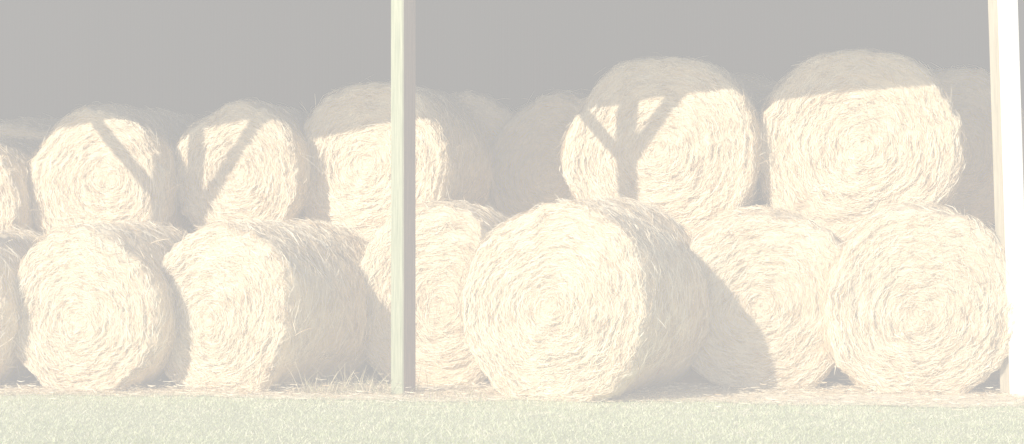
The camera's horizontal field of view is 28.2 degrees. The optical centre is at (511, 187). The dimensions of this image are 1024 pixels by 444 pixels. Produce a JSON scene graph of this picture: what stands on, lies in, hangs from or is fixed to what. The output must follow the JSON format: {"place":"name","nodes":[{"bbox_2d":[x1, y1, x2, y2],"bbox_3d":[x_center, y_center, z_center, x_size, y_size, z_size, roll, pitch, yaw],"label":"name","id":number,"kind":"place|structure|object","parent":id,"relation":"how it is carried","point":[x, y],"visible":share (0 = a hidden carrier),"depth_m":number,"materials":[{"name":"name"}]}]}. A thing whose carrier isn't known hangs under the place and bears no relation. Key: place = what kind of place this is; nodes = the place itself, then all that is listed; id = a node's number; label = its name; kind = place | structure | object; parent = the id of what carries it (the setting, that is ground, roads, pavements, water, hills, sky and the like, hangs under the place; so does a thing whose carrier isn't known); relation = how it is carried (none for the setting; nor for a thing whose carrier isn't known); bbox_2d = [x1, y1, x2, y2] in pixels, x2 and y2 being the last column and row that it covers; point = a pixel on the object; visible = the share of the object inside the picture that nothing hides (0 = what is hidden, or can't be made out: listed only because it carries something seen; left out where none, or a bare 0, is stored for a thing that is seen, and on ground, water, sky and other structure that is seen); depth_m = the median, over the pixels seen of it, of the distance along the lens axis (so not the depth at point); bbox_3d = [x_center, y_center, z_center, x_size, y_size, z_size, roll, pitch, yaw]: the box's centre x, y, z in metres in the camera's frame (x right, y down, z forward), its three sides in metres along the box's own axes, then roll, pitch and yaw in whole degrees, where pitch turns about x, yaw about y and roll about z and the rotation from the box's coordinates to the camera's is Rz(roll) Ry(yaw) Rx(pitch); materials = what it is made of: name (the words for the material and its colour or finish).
{"place":"outdoors","nodes":[
{"label":"outdoors","id":0,"kind":"place"},
{"bbox_2d":[0,388,1023,443],"bbox_3d":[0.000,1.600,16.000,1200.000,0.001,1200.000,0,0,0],"label":"ground","id":1,"kind":"structure","parent":0,"point":[391,433],"depth_m":13.77,"materials":[{"name":"plant"}]},
{"bbox_2d":[0,0,1023,244],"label":"open hay barn","id":2,"kind":"structure","parent":1,"relation":"on","point":[58,58],"depth_m":25.00,"materials":[{"name":"metal"}]},
{"bbox_2d":[0,367,1023,406],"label":"barn floor","id":3,"kind":"structure","parent":0,"point":[693,377],"depth_m":15.73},
{"bbox_2d":[0,224,48,384],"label":"hay bale","id":4,"kind":"object","parent":3,"relation":"on","point":[15,246],"visible":0.4,"depth_m":16.14,"materials":[{"name":"plant"}]},
{"bbox_2d":[9,215,193,391],"bbox_3d":[-3.240,0.911,16.565,1.645,1.438,1.464,0,0,17],"label":"hay bale","id":5,"kind":"object","parent":3,"relation":"on","point":[98,300],"visible":0.91,"depth_m":15.96,"materials":[{"name":"plant"}]},
{"bbox_2d":[5,385,390,399],"bbox_3d":[-3.044,1.566,15.607,5.081,0.069,0.576,0,0,0],"label":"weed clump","id":6,"kind":"object","parent":3,"relation":"on","point":[54,391],"visible":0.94,"depth_m":15.63,"materials":[{"name":"beige plant"}]},
{"bbox_2d":[159,212,373,393],"bbox_3d":[-1.922,0.908,16.558,1.678,1.424,1.648,0,0,29],"label":"hay bale","id":7,"kind":"object","parent":3,"relation":"on","point":[264,305],"visible":0.91,"depth_m":15.95,"materials":[{"name":"plant"}]},
{"bbox_2d":[267,360,467,395],"bbox_3d":[-1.133,1.470,15.791,1.579,0.261,0.625,0,0,0],"label":"weed clump","id":8,"kind":"object","parent":3,"relation":"on","point":[351,386],"visible":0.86,"depth_m":15.77,"materials":[{"name":"beige plant"}]},
{"bbox_2d":[391,0,415,394],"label":"barn post","id":9,"kind":"object","parent":3,"relation":"on","point":[403,192],"visible":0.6,"depth_m":15.70,"materials":[{"name":"beige wood"}]},
{"bbox_2d":[353,196,510,384],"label":"hay bale","id":10,"kind":"object","parent":3,"relation":"on","point":[450,235],"visible":0.53,"depth_m":16.48,"materials":[{"name":"plant"}]},
{"bbox_2d":[403,382,514,400],"bbox_3d":[-0.269,1.521,15.444,1.143,0.158,0.491,0,0,9],"label":"weed clump","id":11,"kind":"object","parent":3,"relation":"on","point":[441,395],"visible":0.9,"depth_m":15.43,"materials":[{"name":"beige plant"}]},
{"bbox_2d":[0,372,1023,432],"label":"loose straw","id":12,"kind":"object","parent":3,"relation":"on","point":[180,390],"visible":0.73,"depth_m":15.69,"materials":[{"name":"beige plant"}]},
{"bbox_2d":[456,191,712,401],"bbox_3d":[0.608,0.815,15.921,1.803,1.603,1.652,0,0,25],"label":"hay bale","id":13,"kind":"object","parent":3,"relation":"on","point":[593,299],"visible":1,"depth_m":15.28,"materials":[{"name":"plant"}]},
{"bbox_2d":[688,201,845,390],"bbox_3d":[2.055,0.867,16.642,1.711,1.503,1.466,0,0,6],"label":"hay bale","id":14,"kind":"object","parent":3,"relation":"on","point":[765,269],"visible":0.7,"depth_m":16.02,"materials":[{"name":"plant"}]},
{"bbox_2d":[604,392,986,406],"bbox_3d":[2.018,1.562,15.059,3.416,0.078,0.450,0,0,0],"label":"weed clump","id":15,"kind":"object","parent":3,"relation":"on","point":[758,401],"visible":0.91,"depth_m":15.10,"materials":[{"name":"beige plant"}]},
{"bbox_2d":[815,196,1014,394],"bbox_3d":[3.228,0.845,16.346,1.726,1.555,1.483,0,0,4],"label":"hay bale","id":16,"kind":"object","parent":3,"relation":"on","point":[915,296],"visible":0.87,"depth_m":15.73,"materials":[{"name":"plant"}]},
{"bbox_2d":[988,0,1023,394],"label":"corner post","id":17,"kind":"object","parent":3,"relation":"on","point":[1006,119],"visible":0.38,"depth_m":15.66,"materials":[{"name":"white paint"}]},
{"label":"hay bale","id":18,"kind":"object","parent":3,"relation":"on","visible":0},
{"bbox_2d":[0,131,44,234],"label":"hay bale","id":19,"kind":"object","parent":18,"relation":"on","point":[16,193],"visible":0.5,"depth_m":17.75,"materials":[{"name":"plant"}]},
{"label":"hay bale","id":20,"kind":"object","parent":3,"relation":"on","visible":0},
{"bbox_2d":[28,102,195,234],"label":"hay bale","id":21,"kind":"object","parent":20,"relation":"on","point":[107,162],"visible":0.81,"depth_m":17.74,"materials":[{"name":"plant"}]},
{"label":"hay bale","id":22,"kind":"object","parent":3,"relation":"on","visible":0},
{"bbox_2d":[173,97,320,229],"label":"hay bale","id":23,"kind":"object","parent":22,"relation":"on","point":[240,159],"visible":0.83,"depth_m":17.77,"materials":[{"name":"plant"}]},
{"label":"hay bale","id":24,"kind":"object","parent":3,"relation":"on","visible":0},
{"bbox_2d":[301,78,494,242],"bbox_3d":[-1.104,-0.251,18.447,1.684,1.491,1.459,0,0,16],"label":"hay bale","id":25,"kind":"object","parent":24,"relation":"on","point":[347,131],"visible":0.73,"depth_m":17.86,"materials":[{"name":"plant"}]},
{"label":"hay bale","id":26,"kind":"object","parent":3,"relation":"on","visible":0},
{"bbox_2d":[554,52,773,237],"bbox_3d":[1.419,-0.330,18.098,1.945,1.699,1.456,0,0,12],"label":"hay bale","id":27,"kind":"object","parent":26,"relation":"on","point":[676,137],"visible":0.8,"depth_m":17.46,"materials":[{"name":"plant"}]},
{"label":"hay bale","id":28,"kind":"object","parent":3,"relation":"on","visible":0},
{"bbox_2d":[756,46,970,234],"bbox_3d":[3.045,-0.378,18.034,1.962,1.696,1.463,0,0,8],"label":"hay bale","id":29,"kind":"object","parent":28,"relation":"on","point":[850,135],"visible":0.82,"depth_m":17.40,"materials":[{"name":"plant"}]},
{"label":"hay bale","id":30,"kind":"object","parent":3,"relation":"on","visible":0},
{"bbox_2d":[444,90,514,211],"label":"hay bale","id":31,"kind":"object","parent":30,"relation":"on","point":[493,115],"visible":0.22,"depth_m":19.01,"materials":[{"name":"plant"}]},
{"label":"hay bale","id":32,"kind":"object","parent":3,"relation":"on","visible":0},
{"bbox_2d":[488,89,587,217],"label":"hay bale","id":33,"kind":"object","parent":32,"relation":"on","point":[527,174],"visible":0.49,"depth_m":18.89,"materials":[{"name":"plant"}]},
{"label":"hay bale","id":34,"kind":"object","parent":3,"relation":"on","visible":0},
{"bbox_2d":[923,63,1023,226],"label":"hay bale","id":35,"kind":"object","parent":34,"relation":"on","point":[971,88],"visible":0.18,"depth_m":18.61,"materials":[{"name":"plant"}]},
{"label":"hay bale","id":36,"kind":"object","parent":3,"relation":"on","visible":0},
{"bbox_2d":[732,72,776,206],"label":"hay bale","id":37,"kind":"object","parent":36,"relation":"on","point":[755,84],"visible":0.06,"depth_m":19.20,"materials":[{"name":"plant"}]},
{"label":"hay bale","id":38,"kind":"object","parent":3,"relation":"on","visible":0},
{"bbox_2d":[143,107,204,127],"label":"hay bale","id":39,"kind":"object","parent":38,"relation":"on","point":[178,116],"visible":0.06,"depth_m":19.02,"materials":[{"name":"plant"}]},
{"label":"hay bale","id":40,"kind":"object","parent":3,"relation":"on","visible":0},
{"bbox_2d":[0,113,64,142],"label":"hay bale","id":41,"kind":"object","parent":40,"relation":"on","point":[37,128],"visible":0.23,"depth_m":19.13,"materials":[{"name":"plant"}]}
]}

